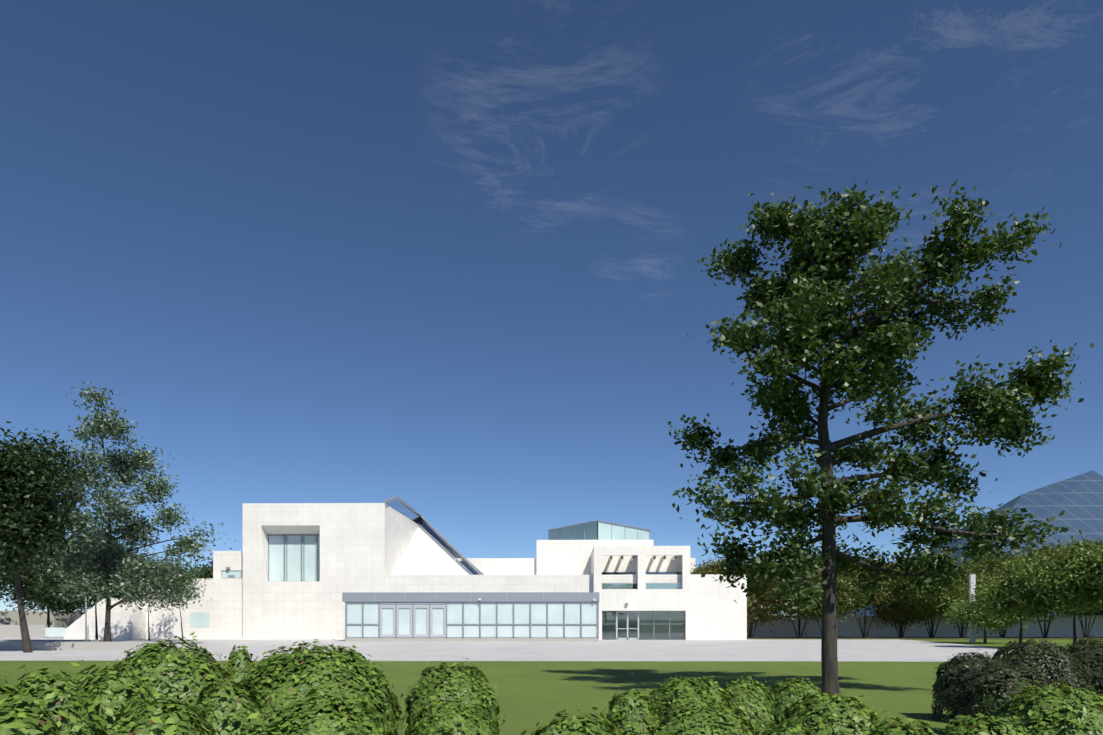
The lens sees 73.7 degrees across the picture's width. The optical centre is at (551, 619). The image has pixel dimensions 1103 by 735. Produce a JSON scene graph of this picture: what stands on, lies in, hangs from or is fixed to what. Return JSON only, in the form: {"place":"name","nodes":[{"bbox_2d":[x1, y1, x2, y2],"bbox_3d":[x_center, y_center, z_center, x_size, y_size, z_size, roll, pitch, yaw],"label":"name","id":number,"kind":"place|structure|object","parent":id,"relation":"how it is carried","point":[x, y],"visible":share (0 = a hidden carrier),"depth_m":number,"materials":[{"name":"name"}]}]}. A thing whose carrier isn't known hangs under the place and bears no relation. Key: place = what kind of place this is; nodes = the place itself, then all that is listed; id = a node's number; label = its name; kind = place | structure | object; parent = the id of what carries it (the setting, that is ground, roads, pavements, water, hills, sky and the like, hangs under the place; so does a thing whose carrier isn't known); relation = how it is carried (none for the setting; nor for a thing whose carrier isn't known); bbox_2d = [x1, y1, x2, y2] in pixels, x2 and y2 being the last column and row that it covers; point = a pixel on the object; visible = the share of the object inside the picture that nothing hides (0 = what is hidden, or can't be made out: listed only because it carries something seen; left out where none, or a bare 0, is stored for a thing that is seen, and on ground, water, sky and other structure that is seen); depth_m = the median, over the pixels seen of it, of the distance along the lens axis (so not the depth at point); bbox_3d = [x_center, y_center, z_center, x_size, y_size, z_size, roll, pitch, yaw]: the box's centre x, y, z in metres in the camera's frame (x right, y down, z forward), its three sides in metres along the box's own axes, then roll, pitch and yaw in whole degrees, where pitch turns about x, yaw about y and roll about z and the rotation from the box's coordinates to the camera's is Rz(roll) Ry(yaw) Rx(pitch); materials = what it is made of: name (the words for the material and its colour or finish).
{"place":"outdoors","nodes":[
{"label":"outdoors","id":0,"kind":"place"},
{"bbox_2d":[0,625,157,649],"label":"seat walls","id":1,"kind":"structure","parent":0,"point":[14,631],"depth_m":43.02,"materials":[{"name":"grey concrete"}]},
{"bbox_2d":[45,628,65,636],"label":"sign","id":2,"kind":"object","parent":1,"relation":"attached to","point":[54,632],"visible":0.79,"depth_m":72.79,"materials":[{"name":"white"}]},
{"bbox_2d":[0,637,1010,661],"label":"plaza paving","id":3,"kind":"structure","parent":0,"point":[781,650],"depth_m":42.82,"materials":[{"name":"grey concrete"}]},
{"bbox_2d":[85,599,86,639],"bbox_3d":[-40.214,-0.581,63.520,0.111,4.800,0.111,0,0,-21],"label":"lamp pole","id":4,"kind":"object","parent":3,"relation":"on","point":[86,620],"visible":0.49,"depth_m":63.51,"materials":[{"name":"silver metal"}]},
{"bbox_2d":[144,555,213,638],"bbox_3d":[-31.306,-1.849,60.206,6.787,7.446,5.344,0,0,1],"label":"tree","id":5,"kind":"object","parent":3,"relation":"on","point":[187,578],"visible":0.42,"depth_m":59.86,"materials":[{"name":"green plant"}]},
{"bbox_2d":[345,638,598,641],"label":"pavilion plinth","id":6,"kind":"structure","parent":3,"relation":"on","point":[471,639],"depth_m":59.82,"materials":[{"name":"white concrete"}]},
{"bbox_2d":[347,603,596,636],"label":"window","id":7,"kind":"structure","parent":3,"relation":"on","point":[505,613],"depth_m":59.90,"materials":[{"name":"glass"}]},
{"bbox_2d":[64,503,1102,639],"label":"building","id":8,"kind":"structure","parent":3,"relation":"on","point":[363,547],"depth_m":66.17,"materials":[{"name":"white concrete"}]},
{"bbox_2d":[190,571,240,626],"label":"windows","id":9,"kind":"structure","parent":8,"relation":"attached to","point":[199,619],"depth_m":66.84,"materials":[{"name":"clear glass"}]},
{"bbox_2d":[269,536,319,580],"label":"tall window glass","id":10,"kind":"object","parent":8,"relation":"attached to","point":[276,558],"visible":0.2,"depth_m":67.43,"materials":[{"name":"glass"}]},
{"bbox_2d":[393,527,468,574],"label":"auditorium roof","id":11,"kind":"structure","parent":8,"relation":"on","point":[425,554],"depth_m":72.21,"materials":[{"name":"stone"}]},
{"bbox_2d":[387,499,477,574],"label":"skylight glass","id":12,"kind":"object","parent":8,"relation":"on","point":[400,507],"visible":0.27,"depth_m":74.99,"materials":[{"name":"glass"}]},
{"bbox_2d":[221,496,678,639],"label":"window frames","id":13,"kind":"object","parent":8,"relation":"attached to","point":[412,598],"visible":0.71,"depth_m":59.85,"materials":[{"name":"grey metal"}]},
{"bbox_2d":[549,522,596,539],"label":"lantern glass","id":14,"kind":"object","parent":8,"relation":"on","point":[576,532],"depth_m":78.98,"materials":[{"name":"clear glass"}]},
{"bbox_2d":[598,521,648,539],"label":"lantern glass","id":15,"kind":"object","parent":8,"relation":"on","point":[619,532],"depth_m":78.79,"materials":[{"name":"clear glass"}]},
{"bbox_2d":[602,572,680,574],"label":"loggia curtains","id":16,"kind":"object","parent":8,"relation":"attached to","point":[646,573],"depth_m":67.46,"materials":[{"name":"grey fabric"}]},
{"bbox_2d":[602,572,681,588],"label":"loggia glass","id":17,"kind":"object","parent":8,"relation":"on","point":[648,587],"visible":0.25,"depth_m":65.13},
{"bbox_2d":[610,556,676,558],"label":"beam ends","id":18,"kind":"object","parent":8,"relation":"attached to","point":[633,557],"visible":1,"depth_m":65.29,"materials":[{"name":"white concrete"}]},
{"bbox_2d":[602,611,684,639],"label":"entrance glass","id":19,"kind":"object","parent":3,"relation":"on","point":[663,638],"visible":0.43,"depth_m":65.40,"materials":[{"name":"clear glass"}]},
{"bbox_2d":[380,592,638,639],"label":"museum door frames","id":20,"kind":"structure","parent":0,"point":[431,614],"depth_m":59.94,"materials":[{"name":"grey metal"}]},
{"bbox_2d":[0,639,1101,734],"bbox_3d":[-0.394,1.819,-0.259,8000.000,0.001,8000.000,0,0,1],"label":"ground","id":21,"kind":"structure","parent":0,"point":[530,695],"depth_m":22.61,"materials":[{"name":"green plant"}]},
{"bbox_2d":[0,575,9,599],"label":"tree","id":22,"kind":"object","parent":21,"relation":"on","point":[1,583],"visible":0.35,"depth_m":100.17,"materials":[{"name":"green plant"}]},
{"bbox_2d":[0,556,84,627],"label":"tree","id":23,"kind":"object","parent":21,"relation":"on","point":[30,595],"visible":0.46,"depth_m":97.44,"materials":[{"name":"green plant"}]},
{"bbox_2d":[0,611,84,627],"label":"concrete structure","id":24,"kind":"object","parent":21,"relation":"on","point":[31,618],"visible":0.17,"depth_m":121.47,"materials":[{"name":"grey concrete"}]},
{"bbox_2d":[0,421,101,652],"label":"tree","id":25,"kind":"object","parent":21,"relation":"on","point":[32,513],"visible":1,"depth_m":39.34,"materials":[{"name":"green plant"}]},
{"bbox_2d":[27,545,149,614],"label":"tree","id":26,"kind":"object","parent":21,"relation":"on","point":[51,584],"visible":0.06,"depth_m":90.68,"materials":[{"name":"green plant"}]},
{"bbox_2d":[56,519,135,639],"bbox_3d":[-35.035,-3.224,56.467,6.204,10.192,6.221,0,0,1],"label":"tree","id":27,"kind":"object","parent":21,"relation":"on","point":[96,626],"visible":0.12,"depth_m":56.36,"materials":[{"name":"green plant"}]},
{"bbox_2d":[65,549,155,614],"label":"tree","id":28,"kind":"object","parent":21,"relation":"on","point":[115,595],"visible":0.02,"depth_m":85.25,"materials":[{"name":"green plant"}]},
{"bbox_2d":[34,380,236,641],"bbox_3d":[-30.389,-7.382,51.621,14.243,18.509,9.212,0,0,23],"label":"tree","id":29,"kind":"object","parent":21,"relation":"on","point":[104,566],"visible":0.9,"depth_m":50.94,"materials":[{"name":"green plant"}]},
{"bbox_2d":[113,569,174,640],"bbox_3d":[-34.291,-1.364,62.321,6.039,6.471,5.126,0,0,1],"label":"tree","id":30,"kind":"object","parent":21,"relation":"on","point":[152,585],"visible":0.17,"depth_m":62.28,"materials":[{"name":"green plant"}]},
{"bbox_2d":[185,548,231,577],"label":"tree","id":31,"kind":"object","parent":21,"relation":"on","point":[208,573],"visible":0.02,"depth_m":132.30,"materials":[{"name":"green plant"}]},
{"bbox_2d":[0,632,1102,734],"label":"spirea","id":32,"kind":"object","parent":21,"relation":"on","point":[152,689],"visible":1,"depth_m":7.12,"materials":[{"name":"green plant"}]},
{"bbox_2d":[690,554,765,597],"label":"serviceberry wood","id":33,"kind":"object","parent":21,"relation":"on","point":[707,569],"visible":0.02,"depth_m":67.93,"materials":[{"name":"green plant"}]},
{"bbox_2d":[743,563,789,637],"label":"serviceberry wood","id":34,"kind":"object","parent":21,"relation":"on","point":[757,607],"visible":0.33,"depth_m":68.63,"materials":[{"name":"green plant"}]},
{"bbox_2d":[768,554,854,637],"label":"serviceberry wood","id":35,"kind":"object","parent":21,"relation":"on","point":[788,611],"visible":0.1,"depth_m":68.88,"materials":[{"name":"green plant"}]},
{"bbox_2d":[788,546,862,614],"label":"tree","id":36,"kind":"object","parent":21,"relation":"on","point":[852,609],"visible":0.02,"depth_m":86.12,"materials":[{"name":"green plant"}]},
{"bbox_2d":[786,554,878,632],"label":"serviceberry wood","id":37,"kind":"object","parent":21,"relation":"on","point":[845,603],"visible":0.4,"depth_m":66.97,"materials":[{"name":"green plant"}]},
{"bbox_2d":[821,553,900,637],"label":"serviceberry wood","id":38,"kind":"object","parent":21,"relation":"on","point":[878,593],"visible":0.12,"depth_m":68.04,"materials":[{"name":"green plant"}]},
{"bbox_2d":[668,179,1094,695],"bbox_3d":[7.527,-4.109,17.117,9.670,11.982,4.835,0,0,1],"label":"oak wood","id":39,"kind":"object","parent":21,"relation":"on","point":[819,266],"visible":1,"depth_m":16.82,"materials":[{"name":"green plant"}]},
{"bbox_2d":[865,556,936,637],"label":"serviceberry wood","id":40,"kind":"object","parent":21,"relation":"on","point":[887,614],"visible":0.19,"depth_m":69.53,"materials":[{"name":"green plant"}]},
{"bbox_2d":[747,637,1102,639],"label":"planting bed","id":41,"kind":"object","parent":21,"relation":"on","point":[1023,638],"visible":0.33,"depth_m":67.11,"materials":[{"name":"green"}]},
{"bbox_2d":[886,549,991,637],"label":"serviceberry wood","id":42,"kind":"object","parent":21,"relation":"on","point":[923,602],"visible":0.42,"depth_m":67.20,"materials":[{"name":"green plant"}]},
{"bbox_2d":[969,574,975,642],"bbox_3d":[32.690,-0.831,57.115,0.380,5.300,0.220,0,0,1],"label":"light pylon","id":43,"kind":"object","parent":21,"relation":"on","point":[972,631],"visible":0.71,"depth_m":57.01,"materials":[{"name":"grey metal"}]},
{"bbox_2d":[844,470,1102,614],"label":"glass dome","id":44,"kind":"structure","parent":21,"relation":"on","point":[1078,499],"depth_m":112.98,"materials":[{"name":"blue glass"}]},
{"bbox_2d":[945,558,1003,637],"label":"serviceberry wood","id":45,"kind":"object","parent":21,"relation":"on","point":[983,577],"visible":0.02,"depth_m":68.18,"materials":[{"name":"green plant"}]},
{"bbox_2d":[937,574,1043,643],"bbox_3d":[32.292,-0.738,54.795,7.279,5.214,6.109,0,0,1],"label":"tree","id":46,"kind":"object","parent":21,"relation":"on","point":[989,624],"visible":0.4,"depth_m":54.30,"materials":[{"name":"green plant"}]},
{"bbox_2d":[958,547,1022,565],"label":"tree","id":47,"kind":"object","parent":21,"relation":"on","point":[1007,554],"depth_m":86.05,"materials":[{"name":"green plant"}]},
{"bbox_2d":[953,549,1045,637],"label":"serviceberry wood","id":48,"kind":"object","parent":21,"relation":"on","point":[986,563],"visible":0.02,"depth_m":69.03,"materials":[{"name":"green plant"}]},
{"bbox_2d":[927,633,1102,728],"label":"dark shrub","id":49,"kind":"object","parent":21,"relation":"on","point":[963,685],"visible":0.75,"depth_m":13.02,"materials":[{"name":"green plant"}]},
{"bbox_2d":[959,542,1089,645],"bbox_3d":[29.181,-1.446,45.588,6.410,6.645,6.616,0,0,1],"label":"tree","id":50,"kind":"object","parent":21,"relation":"on","point":[994,600],"visible":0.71,"depth_m":45.31,"materials":[{"name":"green plant"}]},
{"bbox_2d":[1007,538,1102,637],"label":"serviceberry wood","id":51,"kind":"object","parent":21,"relation":"on","point":[1043,552],"visible":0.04,"depth_m":67.38,"materials":[{"name":"green plant"}]},
{"bbox_2d":[1008,536,1102,646],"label":"tree","id":52,"kind":"object","parent":21,"relation":"on","point":[1078,572],"visible":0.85,"depth_m":42.31,"materials":[{"name":"green plant"}]},
{"bbox_2d":[1053,535,1102,637],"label":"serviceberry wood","id":53,"kind":"object","parent":21,"relation":"on","point":[1096,543],"depth_m":69.00,"materials":[{"name":"green plant"}]},
{"bbox_2d":[1062,609,1102,614],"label":"tree","id":54,"kind":"object","parent":21,"relation":"on","point":[1095,613],"visible":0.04,"depth_m":84.28,"materials":[{"name":"green plant"}]},
{"bbox_2d":[1069,542,1102,613],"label":"tree","id":55,"kind":"object","parent":21,"relation":"on","point":[1100,581],"visible":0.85,"depth_m":40.36,"materials":[{"name":"green plant"}]},
{"bbox_2d":[0,0,1102,614],"label":"sky","id":56,"kind":"structure","parent":0,"point":[441,257],"materials":[{"name":"blue"}]}
]}

